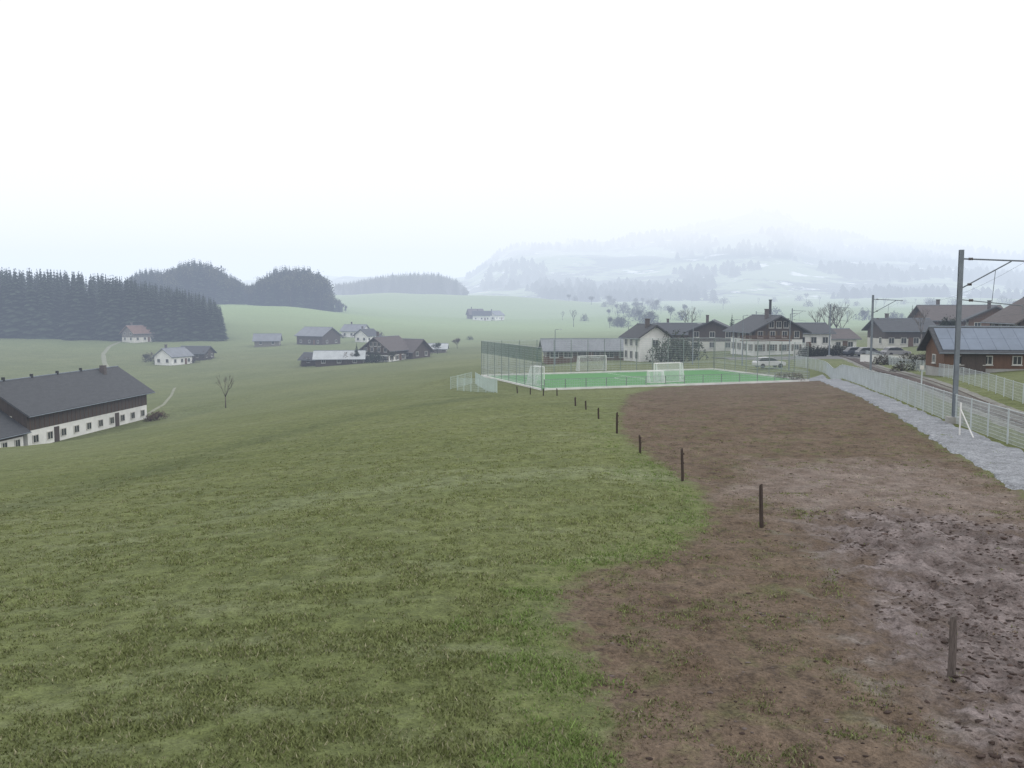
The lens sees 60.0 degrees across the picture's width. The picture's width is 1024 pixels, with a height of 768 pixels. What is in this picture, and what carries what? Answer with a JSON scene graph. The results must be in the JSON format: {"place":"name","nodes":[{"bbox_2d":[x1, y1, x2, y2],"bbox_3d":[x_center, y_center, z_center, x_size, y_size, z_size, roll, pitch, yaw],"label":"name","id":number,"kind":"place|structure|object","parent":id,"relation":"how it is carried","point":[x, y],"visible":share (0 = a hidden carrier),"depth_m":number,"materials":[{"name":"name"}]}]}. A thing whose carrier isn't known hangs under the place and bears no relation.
{"place":"outdoors","nodes":[
{"label":"outdoors","id":0,"kind":"place"},
{"bbox_2d":[101,341,121,366],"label":"farm track","id":1,"kind":"structure","parent":0,"point":[103,357],"depth_m":337.07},
{"bbox_2d":[0,293,1023,767],"bbox_3d":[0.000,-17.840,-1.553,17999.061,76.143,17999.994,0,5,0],"label":"ground","id":2,"kind":"structure","parent":0,"point":[274,397],"depth_m":23.24,"materials":[{"name":"plant"}]},
{"bbox_2d":[0,410,31,447],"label":"farmhouse annex","id":3,"kind":"object","parent":2,"relation":"on","point":[12,431],"visible":0.64,"depth_m":103.74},
{"bbox_2d":[0,365,155,445],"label":"farmhouse","id":4,"kind":"object","parent":2,"relation":"on","point":[51,408],"visible":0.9,"depth_m":117.10,"materials":[{"name":"grey wood"}]},
{"bbox_2d":[10,409,144,442],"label":"window frames","id":5,"kind":"structure","parent":4,"relation":"in","point":[143,409],"depth_m":116.66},
{"bbox_2d":[54,412,119,441],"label":"stable doors","id":6,"kind":"structure","parent":4,"relation":"in","point":[56,429],"depth_m":112.04,"materials":[{"name":"brown wood"}]},
{"bbox_2d":[33,410,143,441],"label":"window glass","id":7,"kind":"structure","parent":4,"relation":"in","point":[142,412],"depth_m":118.84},
{"bbox_2d":[0,267,228,341],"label":"spruce forest","id":8,"kind":"object","parent":2,"relation":"on","point":[40,306],"visible":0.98,"depth_m":398.16,"materials":[{"name":"green plant"}]},
{"bbox_2d":[119,322,154,342],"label":"farmhouse","id":9,"kind":"object","parent":2,"relation":"on","point":[131,333],"visible":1,"depth_m":390.84,"materials":[{"name":"grey wood"}]},
{"bbox_2d":[155,359,191,364],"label":"walls","id":10,"kind":"structure","parent":2,"relation":"on","point":[170,362],"depth_m":296.57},
{"bbox_2d":[154,350,191,360],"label":"walls","id":11,"kind":"structure","parent":10,"relation":"on","point":[161,355],"depth_m":295.87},
{"bbox_2d":[152,347,194,357],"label":"roof","id":12,"kind":"structure","parent":11,"relation":"on","point":[177,352],"depth_m":298.67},
{"bbox_2d":[181,346,216,359],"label":"barn","id":13,"kind":"structure","parent":2,"relation":"on","point":[195,350],"depth_m":316.05,"materials":[{"name":"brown wood"}]},
{"bbox_2d":[121,258,337,311],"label":"tree grove","id":14,"kind":"object","parent":2,"relation":"on","point":[296,287],"visible":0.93,"depth_m":650.68,"materials":[{"name":"green plant"}]},
{"bbox_2d":[252,333,282,346],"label":"barn","id":15,"kind":"structure","parent":2,"relation":"on","point":[265,339],"depth_m":372.35,"materials":[{"name":"grey wood"}]},
{"bbox_2d":[298,352,314,366],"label":"barn","id":16,"kind":"structure","parent":2,"relation":"on","point":[302,358],"depth_m":256.42,"materials":[{"name":"brown wood"}]},
{"bbox_2d":[142,331,473,366],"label":"farm hedges","id":17,"kind":"object","parent":2,"relation":"on","point":[373,357],"visible":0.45,"depth_m":256.13,"materials":[{"name":"green plant"}]},
{"bbox_2d":[294,327,342,344],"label":"barn","id":18,"kind":"structure","parent":2,"relation":"on","point":[317,335],"depth_m":380.84,"materials":[{"name":"grey wood"}]},
{"bbox_2d":[312,350,365,366],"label":"barn","id":19,"kind":"structure","parent":2,"relation":"on","point":[321,358],"depth_m":248.85,"materials":[{"name":"grey wood"}]},
{"bbox_2d":[335,299,346,311],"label":"tree grove","id":20,"kind":"object","parent":2,"relation":"on","point":[339,306],"visible":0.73,"depth_m":702.89,"materials":[{"name":"grey plant"}]},
{"bbox_2d":[355,338,370,341],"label":"walls","id":21,"kind":"structure","parent":2,"relation":"on","point":[361,340],"depth_m":396.38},
{"bbox_2d":[355,330,375,338],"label":"walls","id":22,"kind":"structure","parent":21,"relation":"on","point":[360,334],"depth_m":396.23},
{"bbox_2d":[353,329,379,335],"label":"roof","id":23,"kind":"structure","parent":22,"relation":"on","point":[369,332],"depth_m":397.36,"materials":[{"name":"tile"}]},
{"bbox_2d":[359,332,408,361],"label":"farmhouse","id":24,"kind":"object","parent":2,"relation":"on","point":[383,345],"visible":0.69,"depth_m":257.67,"materials":[{"name":"brown wood"}]},
{"bbox_2d":[402,338,434,358],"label":"barn","id":25,"kind":"structure","parent":2,"relation":"on","point":[419,348],"depth_m":265.13,"materials":[{"name":"brown wood"}]},
{"bbox_2d":[428,343,448,352],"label":"barn","id":26,"kind":"structure","parent":2,"relation":"on","point":[443,348],"depth_m":297.70,"materials":[{"name":"grey wood"}]},
{"bbox_2d":[450,372,471,388],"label":"safety net fence","id":27,"kind":"object","parent":2,"relation":"on","point":[451,385],"visible":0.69,"depth_m":98.19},
{"bbox_2d":[457,378,493,392],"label":"safety net fence","id":28,"kind":"object","parent":2,"relation":"on","point":[480,383],"visible":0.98,"depth_m":87.84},
{"bbox_2d":[473,318,490,320],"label":"walls","id":29,"kind":"structure","parent":2,"relation":"on","point":[488,319],"depth_m":693.74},
{"bbox_2d":[473,316,490,317],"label":"walls","id":30,"kind":"structure","parent":29,"relation":"on","point":[481,316],"depth_m":693.54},
{"bbox_2d":[472,311,491,315],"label":"roof","id":31,"kind":"structure","parent":30,"relation":"on","point":[481,313],"depth_m":694.86,"materials":[{"name":"tile"}]},
{"bbox_2d":[475,372,496,391],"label":"safety net fence","id":32,"kind":"object","parent":2,"relation":"on","point":[490,385],"visible":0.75,"depth_m":90.38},
{"bbox_2d":[481,341,541,389],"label":"ball stop fence","id":33,"kind":"object","parent":2,"relation":"on","point":[528,353],"visible":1,"depth_m":100.28,"materials":[{"name":"metal"}]},
{"bbox_2d":[538,338,623,363],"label":"clubhouse","id":34,"kind":"structure","parent":2,"relation":"on","point":[547,347],"depth_m":154.38,"materials":[{"name":"grey wood"}]},
{"bbox_2d":[543,352,622,356],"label":"window glass","id":35,"kind":"structure","parent":34,"relation":"in","point":[569,354],"depth_m":153.98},
{"bbox_2d":[576,355,606,370],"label":"football goal","id":36,"kind":"object","parent":2,"relation":"on","point":[581,359],"visible":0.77,"depth_m":120.11,"materials":[{"name":"white paint"}]},
{"bbox_2d":[486,337,713,375],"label":"ball stop fence","id":37,"kind":"object","parent":2,"relation":"on","point":[608,353],"visible":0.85,"depth_m":116.80,"materials":[{"name":"metal"}]},
{"bbox_2d":[490,370,793,388],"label":"football pitch","id":38,"kind":"object","parent":2,"relation":"on","point":[633,378],"visible":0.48,"depth_m":106.61,"materials":[{"name":"green"}]},
{"bbox_2d":[526,365,544,385],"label":"football goal","id":39,"kind":"object","parent":38,"relation":"on","point":[529,378],"visible":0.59,"depth_m":98.02,"materials":[{"name":"white paint"}]},
{"bbox_2d":[647,370,664,382],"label":"football goal","id":40,"kind":"object","parent":38,"relation":"on","point":[662,375],"visible":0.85,"depth_m":100.51,"materials":[{"name":"white paint"}]},
{"bbox_2d":[653,362,683,381],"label":"football goal","id":41,"kind":"object","parent":38,"relation":"on","point":[681,370],"visible":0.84,"depth_m":102.07,"materials":[{"name":"white paint"}]},
{"bbox_2d":[624,348,668,361],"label":"walls","id":42,"kind":"structure","parent":2,"relation":"on","point":[641,354],"depth_m":142.67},
{"bbox_2d":[624,327,669,348],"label":"walls","id":43,"kind":"structure","parent":42,"relation":"on","point":[655,332],"depth_m":142.40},
{"bbox_2d":[619,324,675,339],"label":"roof","id":44,"kind":"structure","parent":43,"relation":"on","point":[637,331],"depth_m":144.16,"materials":[{"name":"tile"}]},
{"bbox_2d":[644,341,672,362],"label":"garden tree","id":45,"kind":"object","parent":2,"relation":"on","point":[660,359],"visible":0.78,"depth_m":137.81,"materials":[{"name":"green plant"}]},
{"bbox_2d":[651,331,682,362],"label":"garden tree","id":46,"kind":"object","parent":2,"relation":"on","point":[673,346],"visible":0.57,"depth_m":140.52,"materials":[{"name":"green plant"}]},
{"bbox_2d":[544,371,809,389],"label":"pitch barrier","id":47,"kind":"object","parent":2,"relation":"on","point":[667,384],"visible":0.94,"depth_m":97.37,"materials":[{"name":"metal"}]},
{"bbox_2d":[665,337,694,362],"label":"garden tree","id":48,"kind":"object","parent":2,"relation":"on","point":[687,351],"visible":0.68,"depth_m":139.56,"materials":[{"name":"green plant"}]},
{"bbox_2d":[671,330,697,359],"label":"garden tree","id":49,"kind":"object","parent":2,"relation":"on","point":[682,335],"visible":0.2,"depth_m":149.68,"materials":[{"name":"green plant"}]},
{"bbox_2d":[686,336,708,359],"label":"garden tree","id":50,"kind":"object","parent":2,"relation":"on","point":[698,345],"visible":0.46,"depth_m":145.64,"materials":[{"name":"green plant"}]},
{"bbox_2d":[689,341,730,350],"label":"walls","id":51,"kind":"structure","parent":2,"relation":"on","point":[715,348],"depth_m":190.05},
{"bbox_2d":[688,322,730,341],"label":"walls","id":52,"kind":"structure","parent":51,"relation":"on","point":[706,329],"depth_m":190.07,"materials":[{"name":"brown wood"}]},
{"bbox_2d":[694,332,730,347],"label":"window glass","id":53,"kind":"object","parent":51,"relation":"in","point":[712,334],"visible":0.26,"depth_m":189.94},
{"bbox_2d":[714,338,808,379],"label":"ball stop fence","id":54,"kind":"object","parent":2,"relation":"on","point":[769,367],"visible":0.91,"depth_m":112.54,"materials":[{"name":"metal"}]},
{"bbox_2d":[759,484,763,527],"bbox_3d":[6.918,3.447,24.624,0.120,1.376,0.146,0,4,27],"label":"fence post","id":55,"kind":"object","parent":2,"relation":"on","point":[761,524],"visible":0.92,"depth_m":24.58,"materials":[{"name":"brown wood"}]},
{"bbox_2d":[723,309,811,355],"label":"chalet","id":56,"kind":"object","parent":2,"relation":"on","point":[766,325],"visible":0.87,"depth_m":162.08,"materials":[{"name":"paint"}]},
{"bbox_2d":[732,322,798,350],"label":"window glass","id":57,"kind":"structure","parent":56,"relation":"in","point":[778,323],"depth_m":161.84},
{"bbox_2d":[731,321,799,351],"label":"window frames","id":58,"kind":"structure","parent":56,"relation":"in","point":[744,334],"depth_m":161.96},
{"bbox_2d":[740,336,791,340],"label":"chalet balcony","id":59,"kind":"structure","parent":56,"relation":"attached to","point":[751,338],"depth_m":159.27,"materials":[{"name":"brown wood"}]},
{"bbox_2d":[752,357,785,367],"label":"parked car","id":60,"kind":"object","parent":2,"relation":"on","point":[765,362],"visible":0.72,"depth_m":121.38,"materials":[{"name":"paint"}]},
{"bbox_2d":[561,292,1017,327],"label":"valley trees","id":61,"kind":"object","parent":2,"relation":"on","point":[651,316],"visible":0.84,"depth_m":809.80,"materials":[{"name":"green plant"}]},
{"bbox_2d":[578,442,1023,767],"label":"soil clods","id":62,"kind":"object","parent":2,"relation":"on","point":[979,721],"visible":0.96,"depth_m":16.77,"materials":[{"name":"soil"}]},
{"bbox_2d":[787,318,836,348],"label":"chalet extension","id":63,"kind":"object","parent":2,"relation":"on","point":[818,336],"visible":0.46,"depth_m":168.09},
{"bbox_2d":[796,343,854,356],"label":"hedge","id":64,"kind":"object","parent":2,"relation":"on","point":[817,352],"visible":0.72,"depth_m":149.67,"materials":[{"name":"green plant"}]},
{"bbox_2d":[817,303,844,325],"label":"bare tree","id":65,"kind":"object","parent":2,"relation":"on","point":[832,311],"visible":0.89,"depth_m":224.04,"materials":[{"name":"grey plant"}]},
{"bbox_2d":[827,304,845,356],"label":"catenary mast","id":66,"kind":"object","parent":2,"relation":"on","point":[829,355],"visible":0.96,"depth_m":146.62,"materials":[{"name":"grey metal"}]},
{"bbox_2d":[831,343,855,349],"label":"walls","id":67,"kind":"structure","parent":2,"relation":"on","point":[832,344],"depth_m":174.73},
{"bbox_2d":[831,340,856,342],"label":"walls","id":68,"kind":"structure","parent":67,"relation":"on","point":[841,341],"depth_m":174.66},
{"bbox_2d":[831,329,861,339],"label":"roof","id":69,"kind":"structure","parent":68,"relation":"on","point":[846,334],"depth_m":175.51,"materials":[{"name":"brown tile"}]},
{"bbox_2d":[869,295,902,370],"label":"catenary mast","id":70,"kind":"object","parent":2,"relation":"on","point":[871,337],"visible":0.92,"depth_m":95.68,"materials":[{"name":"grey metal"}]},
{"bbox_2d":[860,355,917,361],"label":"wall","id":71,"kind":"structure","parent":2,"relation":"on","point":[865,358],"depth_m":127.32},
{"bbox_2d":[867,337,919,348],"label":"walls","id":72,"kind":"structure","parent":2,"relation":"on","point":[884,344],"depth_m":180.52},
{"bbox_2d":[867,323,925,338],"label":"walls","id":73,"kind":"structure","parent":72,"relation":"on","point":[877,332],"depth_m":180.33,"materials":[{"name":"brown wood"}]},
{"bbox_2d":[861,319,936,331],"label":"roof","id":74,"kind":"structure","parent":73,"relation":"on","point":[897,325],"depth_m":181.94,"materials":[{"name":"tile"}]},
{"bbox_2d":[873,318,929,331],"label":"ridge and gutters","id":75,"kind":"structure","parent":74,"relation":"on","point":[903,318],"depth_m":184.44,"materials":[{"name":"grey metal"}]},
{"bbox_2d":[872,351,925,364],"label":"hedge","id":76,"kind":"object","parent":2,"relation":"on","point":[880,358],"visible":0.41,"depth_m":120.05,"materials":[{"name":"green plant"}]},
{"bbox_2d":[889,363,915,371],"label":"bush","id":77,"kind":"object","parent":2,"relation":"on","point":[895,368],"visible":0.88,"depth_m":100.08,"materials":[{"name":"green plant"}]},
{"bbox_2d":[893,354,925,370],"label":"bush","id":78,"kind":"object","parent":2,"relation":"on","point":[912,361],"visible":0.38,"depth_m":100.17,"materials":[{"name":"green plant"}]},
{"bbox_2d":[796,355,1023,447],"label":"wire fence","id":79,"kind":"object","parent":2,"relation":"on","point":[872,380],"visible":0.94,"depth_m":52.97,"materials":[{"name":"metal"}]},
{"bbox_2d":[909,308,930,341],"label":"bare tree","id":80,"kind":"object","parent":2,"relation":"on","point":[920,321],"visible":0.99,"depth_m":169.78,"materials":[{"name":"brown plant"}]},
{"bbox_2d":[836,345,1023,403],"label":"wire fence","id":81,"kind":"object","parent":2,"relation":"on","point":[1003,390],"visible":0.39,"depth_m":67.64,"materials":[{"name":"metal"}]},
{"bbox_2d":[837,355,1023,433],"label":"railway track","id":82,"kind":"structure","parent":2,"relation":"on","point":[941,385],"depth_m":62.61,"materials":[{"name":"metal"}]},
{"bbox_2d":[939,314,955,325],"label":"pine tree","id":83,"kind":"object","parent":2,"relation":"on","point":[945,322],"visible":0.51,"depth_m":139.53,"materials":[{"name":"green plant"}]},
{"bbox_2d":[947,613,956,677],"bbox_3d":[7.212,4.377,14.560,0.134,1.264,0.160,1,5,9],"label":"fence post","id":84,"kind":"object","parent":2,"relation":"on","point":[952,651],"visible":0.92,"depth_m":14.49,"materials":[{"name":"grey wood"}]},
{"bbox_2d":[959,403,973,437],"bbox_3d":[20.791,1.725,40.458,0.061,1.667,0.994,-1,5,-15],"label":"fence brace","id":85,"kind":"object","parent":2,"relation":"on","point":[965,421],"visible":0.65,"depth_m":40.82,"materials":[{"name":"white paint"}]},
{"bbox_2d":[916,326,1023,375],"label":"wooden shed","id":86,"kind":"structure","parent":2,"relation":"on","point":[988,349],"depth_m":84.02,"materials":[{"name":"wood"}]},
{"bbox_2d":[960,354,985,372],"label":"shed door","id":87,"kind":"structure","parent":86,"relation":"in","point":[976,362],"depth_m":83.66,"materials":[{"name":"brown wood"}]},
{"bbox_2d":[933,355,1020,363],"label":"window glass","id":88,"kind":"structure","parent":86,"relation":"in","point":[988,359],"depth_m":83.52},
{"bbox_2d":[932,354,1022,365],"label":"window frames","id":89,"kind":"structure","parent":86,"relation":"in","point":[933,362],"depth_m":83.45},
{"bbox_2d":[945,250,1023,423],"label":"catenary mast","id":90,"kind":"object","parent":2,"relation":"on","point":[952,418],"visible":0.95,"depth_m":44.79,"materials":[{"name":"grey metal"}]},
{"bbox_2d":[0,402,1023,767],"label":"grass","id":91,"kind":"structure","parent":0,"point":[354,728],"depth_m":16.36,"materials":[{"name":"plant"}]},
{"bbox_2d":[0,0,1023,283],"label":"sky","id":92,"kind":"structure","parent":0,"point":[250,139],"materials":[{"name":"white"}]},
{"bbox_2d":[239,212,1023,300],"bbox_3d":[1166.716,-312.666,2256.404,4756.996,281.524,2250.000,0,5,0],"label":"mountain","id":93,"kind":"structure","parent":0,"point":[648,259],"depth_m":1680.50,"materials":[{"name":"snow"}]},
{"bbox_2d":[334,271,469,294],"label":"distant tree grove","id":94,"kind":"object","parent":93,"relation":"on","point":[413,283],"visible":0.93,"depth_m":1085.77,"materials":[{"name":"green plant"}]},
{"bbox_2d":[465,208,1023,301],"bbox_3d":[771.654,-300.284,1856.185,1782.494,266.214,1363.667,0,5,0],"label":"mountain forest","id":95,"kind":"object","parent":93,"relation":"on","point":[694,285],"visible":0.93,"depth_m":1549.48,"materials":[{"name":"green plant"}]},
{"bbox_2d":[714,355,859,359],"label":"yard road","id":96,"kind":"structure","parent":0,"point":[815,357],"depth_m":144.81,"materials":[{"name":"asphalt"}]},
{"bbox_2d":[843,347,859,355],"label":"parked car","id":97,"kind":"object","parent":96,"relation":"on","point":[847,351],"visible":0.62,"depth_m":145.23,"materials":[{"name":"paint"}]},
{"bbox_2d":[855,347,879,355],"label":"parked car","id":98,"kind":"object","parent":96,"relation":"on","point":[860,350],"visible":0.59,"depth_m":142.31,"materials":[{"name":"paint"}]},
{"bbox_2d":[880,347,910,354],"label":"parked car","id":99,"kind":"object","parent":96,"relation":"on","point":[892,350],"visible":0.82,"depth_m":139.28,"materials":[{"name":"paint"}]},
{"bbox_2d":[809,374,1023,489],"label":"gravel path","id":100,"kind":"structure","parent":0,"point":[983,453],"depth_m":39.58,"materials":[{"name":"gravel"}]},
{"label":"lower walls","id":101,"kind":"object","parent":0,"visible":0},
{"bbox_2d":[341,326,367,333],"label":"walls","id":102,"kind":"structure","parent":101,"relation":"on","point":[366,327],"depth_m":426.71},
{"bbox_2d":[339,324,368,331],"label":"roof","id":103,"kind":"structure","parent":102,"relation":"on","point":[347,327],"depth_m":427.25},
{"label":"lower walls","id":104,"kind":"object","parent":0,"visible":0},
{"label":"upper walls","id":105,"kind":"object","parent":104,"relation":"on","visible":0},
{"bbox_2d":[652,323,704,333],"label":"roof","id":106,"kind":"structure","parent":105,"relation":"on","point":[676,327],"depth_m":212.92,"materials":[{"name":"tile"}]},
{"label":"lower walls","id":107,"kind":"object","parent":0,"visible":0},
{"bbox_2d":[913,310,965,325],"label":"walls","id":108,"kind":"structure","parent":107,"relation":"on","point":[937,322],"depth_m":184.76,"materials":[{"name":"brown wood"}]},
{"bbox_2d":[907,305,1002,320],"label":"roof","id":109,"kind":"structure","parent":108,"relation":"on","point":[938,312],"depth_m":187.35,"materials":[{"name":"brown tile"}]},
{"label":"lower walls","id":110,"kind":"object","parent":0,"visible":0},
{"bbox_2d":[966,308,1000,325],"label":"walls","id":111,"kind":"structure","parent":110,"relation":"on","point":[985,315],"depth_m":167.47,"materials":[{"name":"brown wood"}]},
{"bbox_2d":[961,306,1001,321],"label":"roof","id":112,"kind":"structure","parent":111,"relation":"on","point":[977,314],"depth_m":167.88,"materials":[{"name":"tile"}]},
{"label":"lower walls","id":113,"kind":"object","parent":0,"visible":0},
{"bbox_2d":[990,320,1023,325],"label":"walls","id":114,"kind":"structure","parent":113,"relation":"on","point":[1021,323],"depth_m":115.55,"materials":[{"name":"paint"}]},
{"bbox_2d":[981,298,1023,324],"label":"roof","id":115,"kind":"structure","parent":114,"relation":"on","point":[1009,311],"depth_m":121.61,"materials":[{"name":"brown tile"}]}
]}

